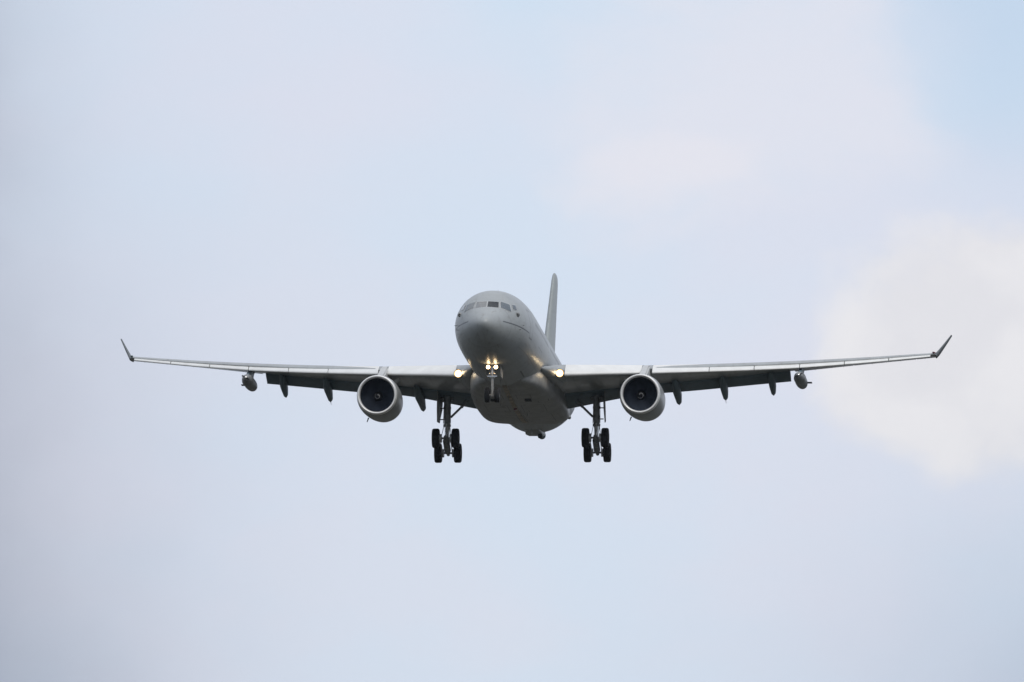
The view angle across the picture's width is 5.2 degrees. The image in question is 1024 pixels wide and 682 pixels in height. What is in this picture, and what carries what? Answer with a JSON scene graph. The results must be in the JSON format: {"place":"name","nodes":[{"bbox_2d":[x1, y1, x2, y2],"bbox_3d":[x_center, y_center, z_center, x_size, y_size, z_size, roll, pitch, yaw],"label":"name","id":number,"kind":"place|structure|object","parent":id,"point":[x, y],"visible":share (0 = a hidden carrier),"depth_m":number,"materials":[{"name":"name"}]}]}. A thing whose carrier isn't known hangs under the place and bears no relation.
{"place":"outdoors","nodes":[
{"label":"outdoors","id":0,"kind":"place"},
{"bbox_2d":[0,0,1023,681],"label":"sky","id":1,"kind":"structure","parent":0,"point":[290,182],"materials":[{"name":"blue"}]},
{"bbox_2d":[121,273,951,462],"bbox_3d":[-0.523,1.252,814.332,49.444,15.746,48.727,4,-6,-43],"label":"airplane","id":2,"kind":"object","parent":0,"point":[516,373],"visible":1,"depth_m":803.20,"materials":[{"name":"grey paint"}]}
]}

